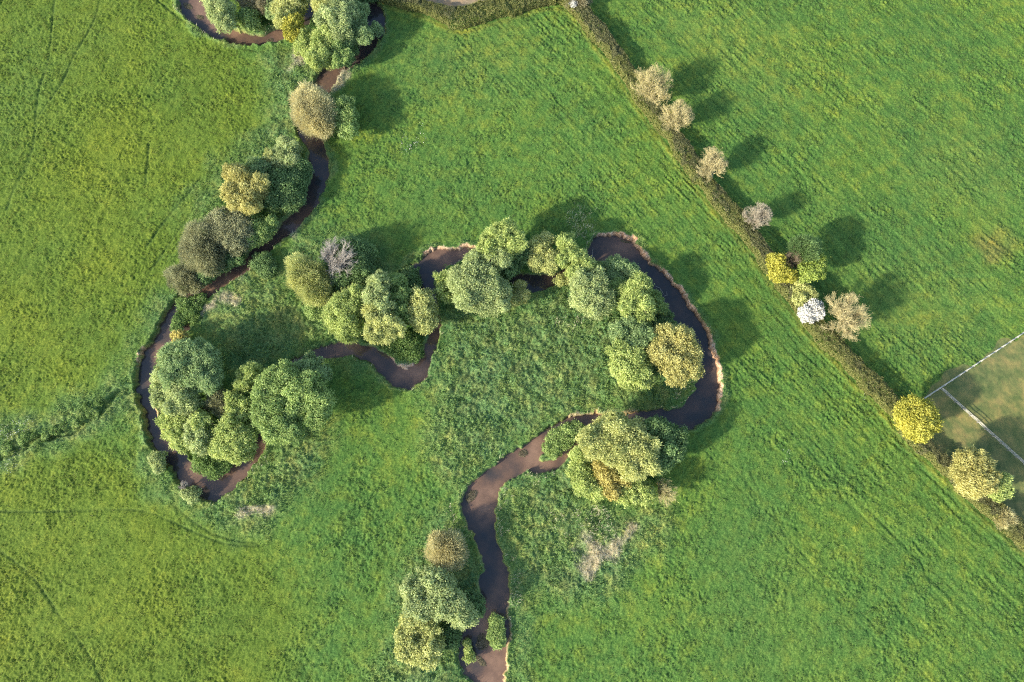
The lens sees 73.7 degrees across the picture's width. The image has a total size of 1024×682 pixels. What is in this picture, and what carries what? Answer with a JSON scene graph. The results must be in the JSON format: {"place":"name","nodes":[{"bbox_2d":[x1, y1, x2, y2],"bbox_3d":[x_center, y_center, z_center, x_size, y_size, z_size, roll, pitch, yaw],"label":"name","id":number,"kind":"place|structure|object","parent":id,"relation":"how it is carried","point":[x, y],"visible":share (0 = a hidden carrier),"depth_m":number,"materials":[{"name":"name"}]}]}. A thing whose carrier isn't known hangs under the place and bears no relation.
{"place":"outdoors","nodes":[
{"label":"outdoors","id":0,"kind":"place"},
{"bbox_2d":[135,0,718,681],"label":"stream water","id":1,"kind":"structure","parent":0,"point":[487,484],"depth_m":135.34,"materials":[{"name":"brown liquid"}]},
{"bbox_2d":[0,0,1023,681],"bbox_3d":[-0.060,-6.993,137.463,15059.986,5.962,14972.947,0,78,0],"label":"ground","id":2,"kind":"structure","parent":0,"point":[988,392],"depth_m":135.79,"materials":[{"name":"green plant"}]},
{"bbox_2d":[146,450,168,475],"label":"shrub","id":3,"kind":"object","parent":2,"relation":"on","point":[156,461],"visible":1,"depth_m":128.88,"materials":[{"name":"green plant"}]},
{"bbox_2d":[148,352,170,408],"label":"willow tree","id":4,"kind":"object","parent":2,"relation":"on","point":[157,397],"visible":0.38,"depth_m":128.35,"materials":[{"name":"green plant"}]},
{"bbox_2d":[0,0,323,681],"bbox_3d":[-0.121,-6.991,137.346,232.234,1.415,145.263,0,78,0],"label":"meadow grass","id":5,"kind":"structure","parent":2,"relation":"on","point":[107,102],"depth_m":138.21,"materials":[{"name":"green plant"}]},
{"bbox_2d":[152,407,192,453],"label":"willow tree","id":6,"kind":"object","parent":2,"relation":"on","point":[173,431],"visible":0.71,"depth_m":126.55,"materials":[{"name":"green plant"}]},
{"bbox_2d":[162,380,206,418],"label":"willow tree","id":7,"kind":"object","parent":2,"relation":"on","point":[180,401],"visible":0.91,"depth_m":126.15,"materials":[{"name":"green plant"}]},
{"bbox_2d":[162,263,206,296],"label":"scrub shrub","id":8,"kind":"object","parent":2,"relation":"on","point":[176,277],"visible":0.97,"depth_m":135.99,"materials":[{"name":"brown plant"}]},
{"bbox_2d":[170,292,207,331],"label":"herb island","id":9,"kind":"structure","parent":2,"relation":"on","point":[184,315],"depth_m":136.10,"materials":[{"name":"plant"}]},
{"bbox_2d":[156,336,224,395],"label":"tree","id":10,"kind":"object","parent":2,"relation":"on","point":[196,365],"visible":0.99,"depth_m":126.56,"materials":[{"name":"green plant"}]},
{"bbox_2d":[179,484,202,505],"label":"shrub","id":11,"kind":"object","parent":2,"relation":"on","point":[189,493],"visible":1,"depth_m":128.19,"materials":[{"name":"green plant"}]},
{"bbox_2d":[181,416,215,457],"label":"willow tree","id":12,"kind":"object","parent":2,"relation":"on","point":[198,444],"visible":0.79,"depth_m":125.52,"materials":[{"name":"green plant"}]},
{"bbox_2d":[186,408,213,435],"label":"round tree","id":13,"kind":"object","parent":2,"relation":"on","point":[204,419],"visible":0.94,"depth_m":125.71,"materials":[{"name":"green plant"}]},
{"bbox_2d":[176,217,227,278],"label":"scrub tree","id":14,"kind":"object","parent":2,"relation":"on","point":[197,248],"visible":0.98,"depth_m":134.88,"materials":[{"name":"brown plant"}]},
{"bbox_2d":[190,453,232,480],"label":"shrub","id":15,"kind":"object","parent":2,"relation":"on","point":[209,466],"visible":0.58,"depth_m":129.14,"materials":[{"name":"green plant"}]},
{"bbox_2d":[205,388,228,418],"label":"scrub tree","id":16,"kind":"object","parent":2,"relation":"on","point":[218,406],"visible":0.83,"depth_m":127.83,"materials":[{"name":"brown plant"}]},
{"bbox_2d":[201,0,236,34],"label":"willow tree","id":17,"kind":"object","parent":2,"relation":"on","point":[220,16],"visible":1,"depth_m":144.55,"materials":[{"name":"green plant"}]},
{"bbox_2d":[195,249,245,284],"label":"scrub shrub","id":18,"kind":"object","parent":2,"relation":"on","point":[232,263],"visible":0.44,"depth_m":136.75,"materials":[{"name":"green plant"}]},
{"bbox_2d":[201,205,257,259],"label":"scrub tree","id":19,"kind":"object","parent":2,"relation":"on","point":[227,228],"visible":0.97,"depth_m":135.25,"materials":[{"name":"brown plant"}]},
{"bbox_2d":[207,412,258,465],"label":"round tree","id":20,"kind":"object","parent":2,"relation":"on","point":[233,440],"visible":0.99,"depth_m":124.69,"materials":[{"name":"green plant"}]},
{"bbox_2d":[222,389,252,422],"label":"willow tree","id":21,"kind":"object","parent":2,"relation":"on","point":[239,405],"visible":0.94,"depth_m":126.71,"materials":[{"name":"green plant"}]},
{"bbox_2d":[218,160,273,215],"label":"willow tree","id":22,"kind":"object","parent":2,"relation":"on","point":[244,189],"visible":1,"depth_m":135.03,"materials":[{"name":"yellow plant"}]},
{"bbox_2d":[231,360,264,394],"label":"round tree","id":23,"kind":"object","parent":2,"relation":"on","point":[243,381],"visible":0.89,"depth_m":128.18,"materials":[{"name":"green plant"}]},
{"bbox_2d":[234,6,262,34],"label":"round shrub","id":24,"kind":"object","parent":2,"relation":"on","point":[249,19],"visible":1,"depth_m":147.53,"materials":[{"name":"green plant"}]},
{"bbox_2d":[233,0,270,14],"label":"scrub tree","id":25,"kind":"object","parent":2,"relation":"on","point":[259,4],"visible":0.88,"depth_m":147.45,"materials":[{"name":"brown plant"}]},
{"bbox_2d":[244,155,274,178],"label":"scrub tree","id":26,"kind":"object","parent":2,"relation":"on","point":[255,164],"visible":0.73,"depth_m":138.75,"materials":[{"name":"green plant"}]},
{"bbox_2d":[245,213,278,250],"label":"scrub tree","id":27,"kind":"object","parent":2,"relation":"on","point":[263,229],"visible":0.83,"depth_m":136.90,"materials":[{"name":"green plant"}]},
{"bbox_2d":[247,250,278,279],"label":"shrub","id":28,"kind":"object","parent":2,"relation":"on","point":[264,266],"visible":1,"depth_m":137.66,"materials":[{"name":"green plant"}]},
{"bbox_2d":[268,135,303,168],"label":"willow tree","id":29,"kind":"object","parent":2,"relation":"on","point":[285,149],"visible":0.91,"depth_m":139.83,"materials":[{"name":"green plant"}]},
{"bbox_2d":[260,156,313,214],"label":"dark bush","id":30,"kind":"object","parent":2,"relation":"on","point":[289,185],"visible":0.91,"depth_m":138.53,"materials":[{"name":"green plant"}]},
{"bbox_2d":[267,0,310,28],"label":"willow tree","id":31,"kind":"object","parent":2,"relation":"on","point":[284,7],"visible":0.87,"depth_m":145.12,"materials":[{"name":"green plant"}]},
{"bbox_2d":[248,358,337,445],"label":"tree","id":32,"kind":"object","parent":2,"relation":"on","point":[287,398],"visible":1,"depth_m":124.38,"materials":[{"name":"green plant"}]},
{"bbox_2d":[280,11,306,42],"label":"yellow shrub","id":33,"kind":"object","parent":2,"relation":"on","point":[291,27],"visible":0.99,"depth_m":144.25,"materials":[{"name":"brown plant"}]},
{"bbox_2d":[292,26,312,61],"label":"willow tree","id":34,"kind":"object","parent":2,"relation":"on","point":[302,44],"visible":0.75,"depth_m":144.44,"materials":[{"name":"green plant"}]},
{"bbox_2d":[284,251,335,306],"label":"feathery tree","id":35,"kind":"object","parent":2,"relation":"on","point":[299,270],"visible":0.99,"depth_m":133.12,"materials":[{"name":"green plant"}]},
{"bbox_2d":[288,79,338,141],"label":"willow tree","id":36,"kind":"object","parent":2,"relation":"on","point":[309,114],"visible":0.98,"depth_m":139.59,"materials":[{"name":"brown plant"}]},
{"bbox_2d":[294,350,333,381],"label":"feathery tree","id":37,"kind":"object","parent":2,"relation":"on","point":[314,362],"visible":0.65,"depth_m":129.22,"materials":[{"name":"green plant"}]},
{"bbox_2d":[304,23,336,71],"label":"willow tree","id":38,"kind":"object","parent":2,"relation":"on","point":[318,56],"visible":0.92,"depth_m":142.61,"materials":[{"name":"green plant"}]},
{"bbox_2d":[304,278,366,322],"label":"scrub tree","id":39,"kind":"object","parent":2,"relation":"on","point":[311,311],"visible":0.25,"depth_m":135.21,"materials":[{"name":"green plant"}]},
{"bbox_2d":[312,0,362,42],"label":"willow tree","id":40,"kind":"object","parent":2,"relation":"on","point":[337,16],"visible":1,"depth_m":142.63,"materials":[{"name":"green plant"}]},
{"bbox_2d":[320,237,357,283],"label":"dead tree","id":41,"kind":"object","parent":2,"relation":"on","point":[341,259],"visible":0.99,"depth_m":133.60,"materials":[{"name":"grey wood"}]},
{"bbox_2d":[329,38,354,69],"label":"round tree","id":42,"kind":"object","parent":2,"relation":"on","point":[343,55],"visible":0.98,"depth_m":143.17,"materials":[{"name":"green plant"}]},
{"bbox_2d":[319,283,365,344],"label":"willow tree","id":43,"kind":"object","parent":2,"relation":"on","point":[341,310],"visible":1,"depth_m":130.74,"materials":[{"name":"green plant"}]},
{"bbox_2d":[327,94,359,140],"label":"round tree","id":44,"kind":"object","parent":2,"relation":"on","point":[347,113],"visible":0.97,"depth_m":140.91,"materials":[{"name":"green plant"}]},
{"bbox_2d":[326,232,379,291],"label":"scrub tree","id":45,"kind":"object","parent":2,"relation":"on","point":[361,271],"visible":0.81,"depth_m":134.77,"materials":[{"name":"green plant"}]},
{"bbox_2d":[337,16,374,48],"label":"willow tree","id":46,"kind":"object","parent":2,"relation":"on","point":[363,34],"visible":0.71,"depth_m":144.68,"materials":[{"name":"green plant"}]},
{"bbox_2d":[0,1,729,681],"bbox_3d":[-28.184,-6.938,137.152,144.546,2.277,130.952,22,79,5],"label":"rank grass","id":47,"kind":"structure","parent":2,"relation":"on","point":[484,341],"depth_m":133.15,"materials":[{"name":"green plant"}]},
{"bbox_2d":[360,269,396,317],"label":"willow tree","id":48,"kind":"object","parent":2,"relation":"on","point":[377,292],"visible":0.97,"depth_m":129.96,"materials":[{"name":"green plant"}]},
{"bbox_2d":[359,302,407,345],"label":"willow tree","id":49,"kind":"object","parent":2,"relation":"on","point":[384,329],"visible":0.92,"depth_m":129.03,"materials":[{"name":"green plant"}]},
{"bbox_2d":[386,272,413,323],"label":"willow tree","id":50,"kind":"object","parent":2,"relation":"on","point":[400,292],"visible":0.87,"depth_m":131.94,"materials":[{"name":"green plant"}]},
{"bbox_2d":[380,327,424,363],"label":"shrub","id":51,"kind":"object","parent":2,"relation":"on","point":[409,350],"visible":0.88,"depth_m":134.13,"materials":[{"name":"green plant"}]},
{"bbox_2d":[400,265,423,293],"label":"dark bush","id":52,"kind":"object","parent":2,"relation":"on","point":[413,278],"visible":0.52,"depth_m":136.80,"materials":[{"name":"green plant"}]},
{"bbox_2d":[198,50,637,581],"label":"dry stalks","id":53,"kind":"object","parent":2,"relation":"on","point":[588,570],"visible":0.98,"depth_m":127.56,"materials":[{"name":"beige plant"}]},
{"bbox_2d":[392,610,446,671],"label":"willow tree","id":54,"kind":"object","parent":2,"relation":"on","point":[416,645],"visible":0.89,"depth_m":119.34,"materials":[{"name":"green plant"}]},
{"bbox_2d":[403,284,440,335],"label":"round tree","id":55,"kind":"object","parent":2,"relation":"on","point":[423,303],"visible":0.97,"depth_m":131.43,"materials":[{"name":"green plant"}]},
{"bbox_2d":[135,13,710,619],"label":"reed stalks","id":56,"kind":"object","parent":2,"relation":"on","point":[499,457],"visible":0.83,"depth_m":129.79,"materials":[{"name":"beige plant"}]},
{"bbox_2d":[398,563,479,631],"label":"willow tree","id":57,"kind":"object","parent":2,"relation":"on","point":[431,587],"visible":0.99,"depth_m":119.83,"materials":[{"name":"green plant"}]},
{"bbox_2d":[432,268,453,304],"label":"round tree","id":58,"kind":"object","parent":2,"relation":"on","point":[443,294],"visible":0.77,"depth_m":134.35,"materials":[{"name":"green plant"}]},
{"bbox_2d":[423,527,469,572],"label":"round tree","id":59,"kind":"object","parent":2,"relation":"on","point":[447,553],"visible":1,"depth_m":123.10,"materials":[{"name":"brown plant"}]},
{"bbox_2d":[439,619,462,651],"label":"dark bush","id":60,"kind":"object","parent":2,"relation":"on","point":[453,637],"visible":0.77,"depth_m":122.64,"materials":[{"name":"green plant"}]},
{"bbox_2d":[375,0,555,30],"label":"field hedge","id":61,"kind":"object","parent":2,"relation":"on","point":[434,11],"visible":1,"depth_m":149.71,"materials":[{"name":"green plant"}]},
{"bbox_2d":[461,638,476,665],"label":"herb island","id":62,"kind":"structure","parent":2,"relation":"on","point":[468,650],"depth_m":123.15,"materials":[{"name":"green plant"}]},
{"bbox_2d":[463,588,486,617],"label":"dark bush","id":63,"kind":"object","parent":2,"relation":"on","point":[475,599],"visible":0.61,"depth_m":123.47,"materials":[{"name":"green plant"}]},
{"bbox_2d":[444,258,507,309],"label":"willow tree","id":64,"kind":"object","parent":2,"relation":"on","point":[468,287],"visible":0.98,"depth_m":130.09,"materials":[{"name":"green plant"}]},
{"bbox_2d":[461,247,512,271],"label":"willow tree","id":65,"kind":"object","parent":2,"relation":"on","point":[500,261],"visible":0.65,"depth_m":131.24,"materials":[{"name":"green plant"}]},
{"bbox_2d":[463,279,512,317],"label":"willow tree","id":66,"kind":"object","parent":2,"relation":"on","point":[494,306],"visible":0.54,"depth_m":131.68,"materials":[{"name":"green plant"}]},
{"bbox_2d":[486,611,506,650],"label":"herb island","id":67,"kind":"structure","parent":2,"relation":"on","point":[495,629],"depth_m":123.66,"materials":[{"name":"green plant"}]},
{"bbox_2d":[475,215,528,260],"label":"willow tree","id":68,"kind":"object","parent":2,"relation":"on","point":[508,236],"visible":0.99,"depth_m":131.21,"materials":[{"name":"green plant"}]},
{"bbox_2d":[500,245,530,280],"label":"willow tree","id":69,"kind":"object","parent":2,"relation":"on","point":[520,260],"visible":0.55,"depth_m":134.07,"materials":[{"name":"plant"}]},
{"bbox_2d":[509,279,531,306],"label":"tree","id":70,"kind":"object","parent":2,"relation":"on","point":[521,293],"visible":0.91,"depth_m":135.15,"materials":[{"name":"green plant"}]},
{"bbox_2d":[527,229,559,276],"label":"scrub tree","id":71,"kind":"object","parent":2,"relation":"on","point":[543,253],"visible":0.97,"depth_m":134.06,"materials":[{"name":"green plant"}]},
{"bbox_2d":[541,418,585,459],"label":"herb island","id":72,"kind":"structure","parent":2,"relation":"on","point":[563,437],"depth_m":130.79,"materials":[{"name":"green plant"}]},
{"bbox_2d":[554,231,580,268],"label":"willow tree","id":73,"kind":"object","parent":2,"relation":"on","point":[567,251],"visible":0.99,"depth_m":133.16,"materials":[{"name":"green plant"}]},
{"bbox_2d":[563,247,600,279],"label":"willow tree","id":74,"kind":"object","parent":2,"relation":"on","point":[585,261],"visible":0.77,"depth_m":133.04,"materials":[{"name":"green plant"}]},
{"bbox_2d":[563,445,604,502],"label":"willow tree","id":75,"kind":"object","parent":2,"relation":"on","point":[579,468],"visible":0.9,"depth_m":125.34,"materials":[{"name":"green plant"}]},
{"bbox_2d":[566,265,617,322],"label":"willow tree","id":76,"kind":"object","parent":2,"relation":"on","point":[592,298],"visible":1,"depth_m":131.09,"materials":[{"name":"green plant"}]},
{"bbox_2d":[591,459,631,501],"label":"orange tree","id":77,"kind":"object","parent":2,"relation":"on","point":[610,481],"visible":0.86,"depth_m":123.93,"materials":[{"name":"brown plant"}]},
{"bbox_2d":[575,408,663,481],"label":"willow tree","id":78,"kind":"object","parent":2,"relation":"on","point":[619,442],"visible":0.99,"depth_m":122.95,"materials":[{"name":"green plant"}]},
{"bbox_2d":[599,253,640,285],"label":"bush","id":79,"kind":"object","parent":2,"relation":"on","point":[616,267],"visible":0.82,"depth_m":134.86,"materials":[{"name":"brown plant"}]},
{"bbox_2d":[604,337,654,394],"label":"round tree","id":80,"kind":"object","parent":2,"relation":"on","point":[631,369],"visible":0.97,"depth_m":128.16,"materials":[{"name":"green plant"}]},
{"bbox_2d":[607,313,657,352],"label":"willow tree","id":81,"kind":"object","parent":2,"relation":"on","point":[631,330],"visible":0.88,"depth_m":129.83,"materials":[{"name":"green plant"}]},
{"bbox_2d":[614,474,657,508],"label":"willow tree","id":82,"kind":"object","parent":2,"relation":"on","point":[642,492],"visible":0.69,"depth_m":124.60,"materials":[{"name":"green plant"}]},
{"bbox_2d":[616,270,657,325],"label":"conical tree","id":83,"kind":"object","parent":2,"relation":"on","point":[637,300],"visible":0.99,"depth_m":130.29,"materials":[{"name":"green plant"}]},
{"bbox_2d":[629,61,672,106],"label":"bare tree","id":84,"kind":"object","parent":2,"relation":"on","point":[658,88],"visible":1,"depth_m":141.10,"materials":[{"name":"beige plant"}]},
{"bbox_2d":[650,289,668,314],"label":"tree","id":85,"kind":"object","parent":2,"relation":"on","point":[660,304],"visible":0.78,"depth_m":134.67,"materials":[{"name":"green plant"}]},
{"bbox_2d":[646,310,674,330],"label":"dark bush","id":86,"kind":"object","parent":2,"relation":"on","point":[662,319],"visible":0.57,"depth_m":135.12,"materials":[{"name":"green plant"}]},
{"bbox_2d":[643,414,689,476],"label":"dark tree","id":87,"kind":"object","parent":2,"relation":"on","point":[673,437],"visible":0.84,"depth_m":125.02,"materials":[{"name":"green plant"}]},
{"bbox_2d":[656,476,678,507],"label":"bare tree","id":88,"kind":"object","parent":2,"relation":"on","point":[662,490],"visible":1,"depth_m":126.17,"materials":[{"name":"beige plant"}]},
{"bbox_2d":[644,321,704,388],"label":"golden tree","id":89,"kind":"object","parent":2,"relation":"on","point":[676,349],"visible":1,"depth_m":127.65,"materials":[{"name":"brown plant"}]},
{"bbox_2d":[659,99,694,132],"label":"bare tree","id":90,"kind":"object","parent":2,"relation":"on","point":[677,117],"visible":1,"depth_m":140.40,"materials":[{"name":"beige plant"}]},
{"bbox_2d":[695,146,728,182],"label":"bare tree","id":91,"kind":"object","parent":2,"relation":"on","point":[716,159],"visible":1,"depth_m":138.09,"materials":[{"name":"beige plant"}]},
{"bbox_2d":[742,200,772,228],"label":"bare tree","id":92,"kind":"object","parent":2,"relation":"on","point":[761,213],"visible":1,"depth_m":136.51,"materials":[{"name":"grey plant"}]},
{"bbox_2d":[765,252,800,283],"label":"yellow tree","id":93,"kind":"object","parent":2,"relation":"on","point":[780,269],"visible":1,"depth_m":133.59,"materials":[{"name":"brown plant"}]},
{"bbox_2d":[554,0,1023,551],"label":"field hedge","id":94,"kind":"object","parent":2,"relation":"on","point":[692,158],"visible":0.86,"depth_m":138.26,"materials":[{"name":"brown plant"}]},
{"bbox_2d":[788,278,818,306],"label":"hawthorn tree","id":95,"kind":"object","parent":2,"relation":"on","point":[804,292],"visible":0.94,"depth_m":134.31,"materials":[{"name":"yellow plant"}]},
{"bbox_2d":[786,233,822,263],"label":"hawthorn tree","id":96,"kind":"object","parent":2,"relation":"on","point":[806,246],"visible":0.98,"depth_m":132.95,"materials":[{"name":"green plant"}]},
{"bbox_2d":[797,297,825,323],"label":"blossom shrub","id":97,"kind":"object","parent":2,"relation":"on","point":[812,311],"visible":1,"depth_m":133.15,"materials":[{"name":"white plant"}]},
{"bbox_2d":[796,248,828,283],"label":"lime tree","id":98,"kind":"object","parent":2,"relation":"on","point":[817,270],"visible":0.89,"depth_m":132.57,"materials":[{"name":"green plant"}]},
{"bbox_2d":[820,292,872,339],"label":"bare tree","id":99,"kind":"object","parent":2,"relation":"on","point":[841,313],"visible":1,"depth_m":130.96,"materials":[{"name":"beige plant"}]},
{"bbox_2d":[891,390,944,443],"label":"yellow tree","id":100,"kind":"object","parent":2,"relation":"on","point":[917,418],"visible":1,"depth_m":125.98,"materials":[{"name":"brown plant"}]},
{"bbox_2d":[948,444,1002,500],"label":"golden tree","id":101,"kind":"object","parent":2,"relation":"on","point":[975,473],"visible":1,"depth_m":124.11,"materials":[{"name":"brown plant"}]},
{"bbox_2d":[986,471,1015,502],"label":"olive tree","id":102,"kind":"object","parent":2,"relation":"on","point":[1005,491],"visible":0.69,"depth_m":125.63,"materials":[{"name":"green plant"}]},
{"bbox_2d":[992,506,1019,529],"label":"thorn shrub","id":103,"kind":"object","parent":2,"relation":"on","point":[1010,520],"visible":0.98,"depth_m":126.20,"materials":[{"name":"brown plant"}]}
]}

